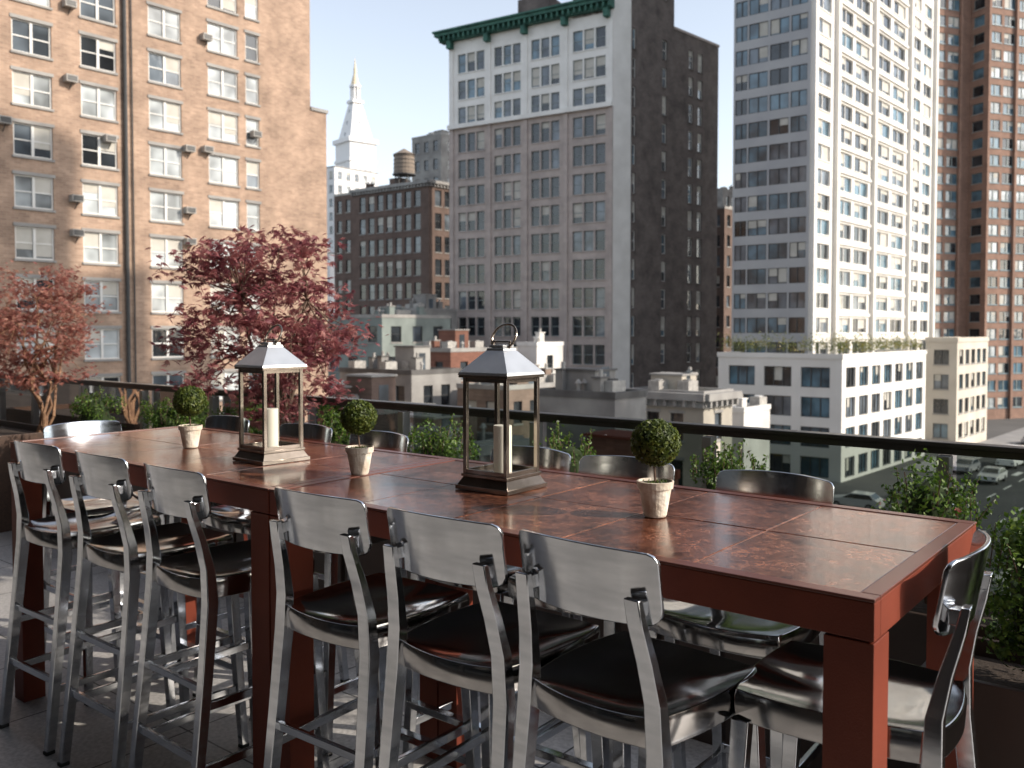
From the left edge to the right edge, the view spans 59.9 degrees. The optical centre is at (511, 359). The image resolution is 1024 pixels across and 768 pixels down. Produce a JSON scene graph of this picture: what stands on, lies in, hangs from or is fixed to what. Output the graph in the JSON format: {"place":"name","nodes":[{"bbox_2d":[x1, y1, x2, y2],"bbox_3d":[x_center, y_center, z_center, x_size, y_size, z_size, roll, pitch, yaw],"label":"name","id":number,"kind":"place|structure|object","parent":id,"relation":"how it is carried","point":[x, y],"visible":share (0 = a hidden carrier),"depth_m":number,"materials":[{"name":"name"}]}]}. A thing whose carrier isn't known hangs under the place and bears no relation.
{"place":"outdoors","nodes":[
{"label":"outdoors","id":0,"kind":"place"},
{"bbox_2d":[0,0,328,427],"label":"brick apartment building","id":1,"kind":"structure","parent":0,"point":[131,131],"depth_m":57.76,"materials":[{"name":"orange brick"}]},
{"bbox_2d":[327,246,334,314],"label":"pale rear building","id":2,"kind":"structure","parent":0,"point":[330,271],"depth_m":214.90,"materials":[{"name":"white concrete"}]},
{"bbox_2d":[334,193,352,314],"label":"brown rear building","id":3,"kind":"structure","parent":0,"point":[343,216],"depth_m":174.64,"materials":[{"name":"brick"}]},
{"bbox_2d":[327,166,377,251],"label":"white rear building","id":4,"kind":"structure","parent":0,"point":[341,180],"depth_m":260.52,"materials":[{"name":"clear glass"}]},
{"bbox_2d":[0,531,769,767],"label":"terrace floor","id":5,"kind":"structure","parent":0,"point":[22,737],"depth_m":3.38,"materials":[{"name":"grey concrete"}]},
{"bbox_2d":[0,420,42,532],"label":"planter box","id":6,"kind":"object","parent":5,"relation":"on","point":[11,431],"visible":0.12,"depth_m":6.62,"materials":[{"name":"brown wood"}]},
{"bbox_2d":[0,260,111,432],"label":"japanese maple tree","id":7,"kind":"object","parent":6,"relation":"in","point":[14,331],"visible":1,"depth_m":6.95,"materials":[{"name":"red plant"}]},
{"bbox_2d":[42,471,78,513],"bbox_3d":[-3.265,0.975,6.656,0.900,0.620,0.400,1,2,39],"label":"planter box","id":8,"kind":"object","parent":5,"relation":"on","point":[64,490],"depth_m":6.33,"materials":[{"name":"soil"}]},
{"bbox_2d":[69,385,126,426],"bbox_3d":[-3.006,0.453,6.460,0.403,0.521,0.391,0,2,0],"label":"boxwood shrub","id":9,"kind":"object","parent":8,"relation":"in","point":[96,408],"visible":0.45,"depth_m":6.38,"materials":[{"name":"green plant"}]},
{"bbox_2d":[0,440,175,755],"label":"bar stool","id":10,"kind":"object","parent":5,"relation":"on","point":[40,463],"visible":0.84,"depth_m":3.31,"materials":[{"name":"metal"}]},
{"bbox_2d":[43,420,176,705],"bbox_3d":[-1.762,0.829,3.840,0.501,1.095,0.408,1,2,39],"label":"bar stool","id":11,"kind":"object","parent":5,"relation":"on","point":[78,428],"visible":0.29,"depth_m":3.83,"materials":[{"name":"metal"}]},
{"bbox_2d":[80,485,147,495],"bbox_3d":[-2.539,0.994,6.074,0.900,0.620,0.400,1,2,39],"label":"planter box","id":12,"kind":"object","parent":5,"relation":"on","point":[135,488],"depth_m":5.73,"materials":[{"name":"wood"}]},
{"bbox_2d":[138,396,191,428],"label":"boxwood shrub","id":13,"kind":"object","parent":12,"relation":"in","point":[165,416],"visible":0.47,"depth_m":5.79,"materials":[{"name":"green plant"}]},
{"bbox_2d":[57,450,248,767],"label":"bar stool","id":14,"kind":"object","parent":5,"relation":"on","point":[109,478],"visible":0.91,"depth_m":3.05,"materials":[{"name":"metal"}]},
{"bbox_2d":[133,415,250,682],"bbox_3d":[-1.453,0.821,4.066,0.408,1.095,0.501,1,2,39],"label":"bar stool","id":15,"kind":"object","parent":5,"relation":"on","point":[226,422],"visible":0.09,"depth_m":4.08,"materials":[{"name":"metal"}]},
{"bbox_2d":[158,515,235,542],"bbox_3d":[-1.814,1.013,5.492,0.900,0.620,0.400,1,2,39],"label":"planter box","id":16,"kind":"object","parent":5,"relation":"on","point":[233,534],"depth_m":5.08,"materials":[{"name":"wood"}]},
{"bbox_2d":[203,396,257,432],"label":"boxwood shrub","id":17,"kind":"object","parent":16,"relation":"in","point":[233,411],"visible":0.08,"depth_m":5.37,"materials":[{"name":"green plant"}]},
{"bbox_2d":[129,462,329,767],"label":"bar stool","id":18,"kind":"object","parent":5,"relation":"on","point":[206,574],"visible":0.82,"depth_m":2.71,"materials":[{"name":"metal"}]},
{"bbox_2d":[10,426,452,767],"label":"bar table","id":19,"kind":"object","parent":5,"relation":"on","point":[230,481],"visible":0.44,"depth_m":3.11,"materials":[{"name":"brown wood"}]},
{"bbox_2d":[172,385,207,447],"bbox_3d":[-1.235,0.219,3.409,0.130,0.240,0.130,1,2,34],"label":"potted topiary","id":20,"kind":"object","parent":19,"relation":"on","point":[189,401],"visible":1,"depth_m":3.38,"materials":[{"name":"plant"}]},
{"bbox_2d":[233,324,309,465],"bbox_3d":[-0.835,0.114,3.075,0.188,0.471,0.188,2,2,42],"label":"candle lantern","id":21,"kind":"object","parent":19,"relation":"on","point":[265,358],"visible":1,"depth_m":3.04,"materials":[{"name":"metal"}]},
{"bbox_2d":[192,423,349,720],"bbox_3d":[-0.998,0.833,3.701,0.408,1.095,0.501,1,2,38],"label":"bar stool","id":22,"kind":"object","parent":5,"relation":"on","point":[230,518],"visible":0.2,"depth_m":3.68,"materials":[{"name":"metal"}]},
{"bbox_2d":[236,533,344,588],"bbox_3d":[-1.089,1.032,4.910,0.900,0.620,0.400,1,2,39],"label":"planter box","id":23,"kind":"object","parent":5,"relation":"on","point":[319,561],"visible":0.02,"depth_m":4.57,"materials":[{"name":"wood"}]},
{"bbox_2d":[146,224,388,430],"bbox_3d":[-1.324,0.011,5.013,1.300,1.567,1.241,0,2,0],"label":"japanese maple tree","id":24,"kind":"object","parent":23,"relation":"in","point":[312,333],"visible":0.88,"depth_m":4.84,"materials":[{"name":"red plant"}]},
{"bbox_2d":[321,408,349,444],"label":"boxwood shrub","id":25,"kind":"object","parent":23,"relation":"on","point":[340,435],"visible":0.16,"depth_m":4.70,"materials":[{"name":"green plant"}]},
{"bbox_2d":[313,430,419,756],"bbox_3d":[-0.645,0.842,3.419,0.408,1.095,0.501,2,2,40],"label":"bar stool","id":26,"kind":"object","parent":5,"relation":"on","point":[388,440],"visible":0.11,"depth_m":3.18,"materials":[{"name":"metal"}]},
{"bbox_2d":[263,486,480,767],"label":"bar stool","id":27,"kind":"object","parent":5,"relation":"on","point":[352,612],"visible":0.84,"depth_m":2.32,"materials":[{"name":"metal"}]},
{"bbox_2d":[345,540,478,603],"bbox_3d":[-0.363,1.051,4.329,0.900,0.620,0.400,1,2,39],"label":"planter box","id":28,"kind":"object","parent":5,"relation":"on","point":[372,561],"visible":0.02,"depth_m":4.31,"materials":[{"name":"metal"}]},
{"bbox_2d":[408,413,480,460],"bbox_3d":[-0.343,0.511,4.308,0.391,0.510,0.416,0,2,0],"label":"boxwood shrub","id":29,"kind":"object","parent":28,"relation":"in","point":[443,444],"visible":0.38,"depth_m":4.25,"materials":[{"name":"green plant"}]},
{"bbox_2d":[402,446,580,767],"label":"bar stool","id":30,"kind":"object","parent":5,"relation":"on","point":[553,459],"visible":0.17,"depth_m":2.89,"materials":[{"name":"metal"}]},
{"bbox_2d":[379,507,609,767],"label":"bar stool","id":31,"kind":"object","parent":5,"relation":"on","point":[474,647],"visible":0.91,"depth_m":2.04,"materials":[{"name":"metal"}]},
{"bbox_2d":[0,373,1023,594],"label":"glass railing","id":32,"kind":"object","parent":5,"relation":"on","point":[854,469],"visible":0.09,"depth_m":3.78,"materials":[{"name":"clear glass"}]},
{"bbox_2d":[504,455,685,767],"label":"bar stool","id":33,"kind":"object","parent":5,"relation":"on","point":[625,467],"visible":0.21,"depth_m":2.79,"materials":[{"name":"metal"}]},
{"bbox_2d":[536,606,664,640],"bbox_3d":[0.362,1.069,3.747,0.900,0.620,0.400,1,2,39],"label":"planter box","id":34,"kind":"object","parent":5,"relation":"on","point":[600,623],"depth_m":3.51,"materials":[{"name":"soil"}]},
{"bbox_2d":[532,420,595,472],"bbox_3d":[0.213,0.526,3.825,0.380,0.521,0.373,0,2,0],"label":"boxwood shrub","id":35,"kind":"object","parent":34,"relation":"in","point":[576,454],"visible":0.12,"depth_m":3.79,"materials":[{"name":"green plant"}]},
{"bbox_2d":[269,458,976,767],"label":"bar table","id":36,"kind":"object","parent":5,"relation":"on","point":[855,584],"visible":0.68,"depth_m":1.96,"materials":[{"name":"red-brown painted wood"},{"name":"copper granite"},{"name":"grout"}]},
{"bbox_2d":[339,399,377,474],"bbox_3d":[-0.479,0.241,2.777,0.123,0.236,0.119,1,2,39],"label":"potted topiary","id":37,"kind":"object","parent":36,"relation":"on","point":[358,417],"visible":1,"depth_m":2.75,"materials":[{"name":"plant"}]},
{"bbox_2d":[455,323,546,495],"bbox_3d":[-0.030,0.132,2.536,0.188,0.471,0.188,1,2,37],"label":"candle lantern","id":38,"kind":"object","parent":36,"relation":"on","point":[505,365],"visible":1,"depth_m":2.50,"materials":[{"name":"metal"}]},
{"bbox_2d":[630,418,680,517],"bbox_3d":[0.348,0.261,2.150,0.125,0.238,0.125,1,2,19],"label":"potted topiary","id":39,"kind":"object","parent":36,"relation":"on","point":[654,442],"visible":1,"depth_m":2.12,"materials":[{"name":"plant"}]},
{"bbox_2d":[512,529,765,767],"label":"bar stool","id":40,"kind":"object","parent":5,"relation":"on","point":[637,685],"visible":0.96,"depth_m":1.79,"materials":[{"name":"metal"}]},
{"bbox_2d":[638,470,834,767],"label":"bar stool","id":41,"kind":"object","parent":5,"relation":"on","point":[718,632],"visible":0.34,"depth_m":2.32,"materials":[{"name":"metal"}]},
{"bbox_2d":[679,599,926,767],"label":"planter box","id":42,"kind":"object","parent":5,"relation":"on","point":[907,636],"depth_m":2.80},
{"bbox_2d":[689,439,770,489],"bbox_3d":[0.814,0.548,3.352,0.357,0.492,0.351,1,2,32],"label":"boxwood shrub","id":43,"kind":"object","parent":42,"relation":"in","point":[721,464],"visible":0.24,"depth_m":3.33,"materials":[{"name":"green plant"}]},
{"bbox_2d":[871,448,999,603],"bbox_3d":[1.358,0.552,2.931,0.375,0.519,0.383,0,2,0],"label":"boxwood shrub","id":44,"kind":"object","parent":42,"relation":"in","point":[929,497],"visible":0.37,"depth_m":2.87,"materials":[{"name":"green plant"}]},
{"bbox_2d":[728,529,992,767],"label":"bar stool","id":45,"kind":"object","parent":5,"relation":"on","point":[930,718],"visible":0.89,"depth_m":1.78,"materials":[{"name":"metal"}]},
{"bbox_2d":[917,636,1023,767],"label":"planter box","id":46,"kind":"object","parent":5,"relation":"on","point":[998,699],"visible":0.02,"depth_m":2.26,"materials":[{"name":"wood"}]},
{"bbox_2d":[980,507,1023,673],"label":"boxwood shrub","id":47,"kind":"object","parent":46,"relation":"in","point":[1011,546],"visible":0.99,"depth_m":2.34,"materials":[{"name":"green plant"}]},
{"bbox_2d":[349,177,449,314],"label":"brown loft building","id":48,"kind":"structure","parent":0,"point":[400,243],"depth_m":153.73,"materials":[{"name":"brick"}]},
{"bbox_2d":[392,149,415,183],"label":"water tower","id":49,"kind":"structure","parent":48,"relation":"on","point":[404,163],"depth_m":155.55,"materials":[{"name":"brown wood"}]},
{"bbox_2d":[412,130,448,181],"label":"grey rear building","id":50,"kind":"structure","parent":0,"point":[430,150],"depth_m":185.46,"materials":[{"name":"paint"}]},
{"bbox_2d":[410,405,470,452],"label":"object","id":51,"kind":"structure","parent":0,"point":[411,419],"depth_m":47.78,"materials":[{"name":"grey metal"}]},
{"bbox_2d":[310,0,733,188],"label":"sky","id":52,"kind":"structure","parent":0,"point":[403,70],"materials":[{"name":"blue"}]},
{"bbox_2d":[432,0,719,388],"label":"stone office building","id":53,"kind":"structure","parent":0,"point":[583,161],"depth_m":122.60,"materials":[{"name":"stone"}]},
{"bbox_2d":[627,367,741,461],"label":"cornice building","id":54,"kind":"structure","parent":0,"point":[678,396],"depth_m":62.79,"materials":[{"name":"beige paint"}]},
{"bbox_2d":[716,206,732,387],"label":"dark gap building","id":55,"kind":"structure","parent":0,"point":[724,271],"depth_m":150.30,"materials":[{"name":"brown brick"}]},
{"bbox_2d":[717,185,732,206],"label":"grey gap building","id":56,"kind":"structure","parent":0,"point":[724,196],"depth_m":174.87,"materials":[{"name":"paint"}]},
{"bbox_2d":[732,393,770,427],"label":"white wall building","id":57,"kind":"structure","parent":0,"point":[755,412],"depth_m":71.84,"materials":[{"name":"paint"}]},
{"bbox_2d":[953,460,956,472],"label":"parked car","id":58,"kind":"object","parent":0,"point":[954,467],"visible":0.17,"depth_m":96.28,"materials":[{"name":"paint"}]},
{"bbox_2d":[925,337,988,442],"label":"cream corner building","id":59,"kind":"structure","parent":0,"point":[956,389],"depth_m":116.12,"materials":[{"name":"beige concrete"}]},
{"bbox_2d":[939,418,1023,454],"bbox_3d":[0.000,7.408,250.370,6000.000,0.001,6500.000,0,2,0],"label":"ground","id":60,"kind":"structure","parent":0,"point":[997,427],"depth_m":143.40,"materials":[{"name":"grey concrete"}]},
{"bbox_2d":[332,61,378,172],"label":"clock tower","id":61,"kind":"structure","parent":60,"relation":"on","point":[355,144],"depth_m":610.19,"materials":[{"name":"white stone"}]},
{"bbox_2d":[306,373,430,419],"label":"dark lowrise","id":62,"kind":"structure","parent":60,"relation":"on","point":[378,386],"depth_m":57.94,"materials":[{"name":"grey concrete"}]},
{"bbox_2d":[328,302,450,396],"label":"green grey lowrise","id":63,"kind":"structure","parent":60,"relation":"on","point":[401,325],"depth_m":106.87,"materials":[{"name":"paint"}]},
{"bbox_2d":[339,345,461,405],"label":"dark roof lowrise","id":64,"kind":"structure","parent":60,"relation":"on","point":[418,379],"depth_m":79.23,"materials":[{"name":"grey paint"}]},
{"bbox_2d":[405,294,457,328],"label":"grey lowrise","id":65,"kind":"structure","parent":60,"relation":"on","point":[431,304],"depth_m":125.51,"materials":[{"name":"paint"}]},
{"bbox_2d":[424,329,516,382],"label":"brick lowrise","id":66,"kind":"structure","parent":60,"relation":"on","point":[452,348],"depth_m":92.62,"materials":[{"name":"red brick"}]},
{"bbox_2d":[456,363,554,410],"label":"tan lowrise","id":67,"kind":"structure","parent":60,"relation":"on","point":[521,395],"depth_m":76.02,"materials":[{"name":"brick"}]},
{"bbox_2d":[516,328,563,373],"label":"white bulkhead building","id":68,"kind":"structure","parent":60,"relation":"on","point":[540,351],"depth_m":93.31,"materials":[{"name":"paint"}]},
{"bbox_2d":[540,362,647,446],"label":"stucco lowrise","id":69,"kind":"structure","parent":60,"relation":"on","point":[602,391],"depth_m":51.82,"materials":[{"name":"grey concrete"}]},
{"bbox_2d":[717,349,926,438],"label":"podium building","id":70,"kind":"structure","parent":60,"relation":"on","point":[880,392],"depth_m":95.01,"materials":[{"name":"white concrete"}]},
{"bbox_2d":[715,323,926,353],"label":"rooftop plants","id":71,"kind":"object","parent":70,"relation":"on","point":[887,345],"visible":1,"depth_m":96.20,"materials":[{"name":"green plant"}]},
{"bbox_2d":[731,0,939,353],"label":"condo tower","id":72,"kind":"structure","parent":70,"relation":"on","point":[835,122],"depth_m":101.48,"materials":[{"name":"white concrete"}]},
{"bbox_2d":[935,0,1023,419],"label":"orange brick tower","id":73,"kind":"structure","parent":60,"relation":"on","point":[979,283],"depth_m":154.56,"materials":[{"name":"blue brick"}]},
{"bbox_2d":[944,427,1023,463],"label":"sidewalk","id":74,"kind":"structure","parent":0,"point":[1015,437],"depth_m":125.17,"materials":[{"name":"concrete"}]},
{"bbox_2d":[953,443,1021,486],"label":"avenue road","id":75,"kind":"structure","parent":0,"point":[954,474],"depth_m":95.59,"materials":[{"name":"grey asphalt"}]},
{"bbox_2d":[978,593,1010,639],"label":"shrub","id":76,"kind":"object","parent":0,"point":[981,633],"visible":0.05,"depth_m":2.82,"materials":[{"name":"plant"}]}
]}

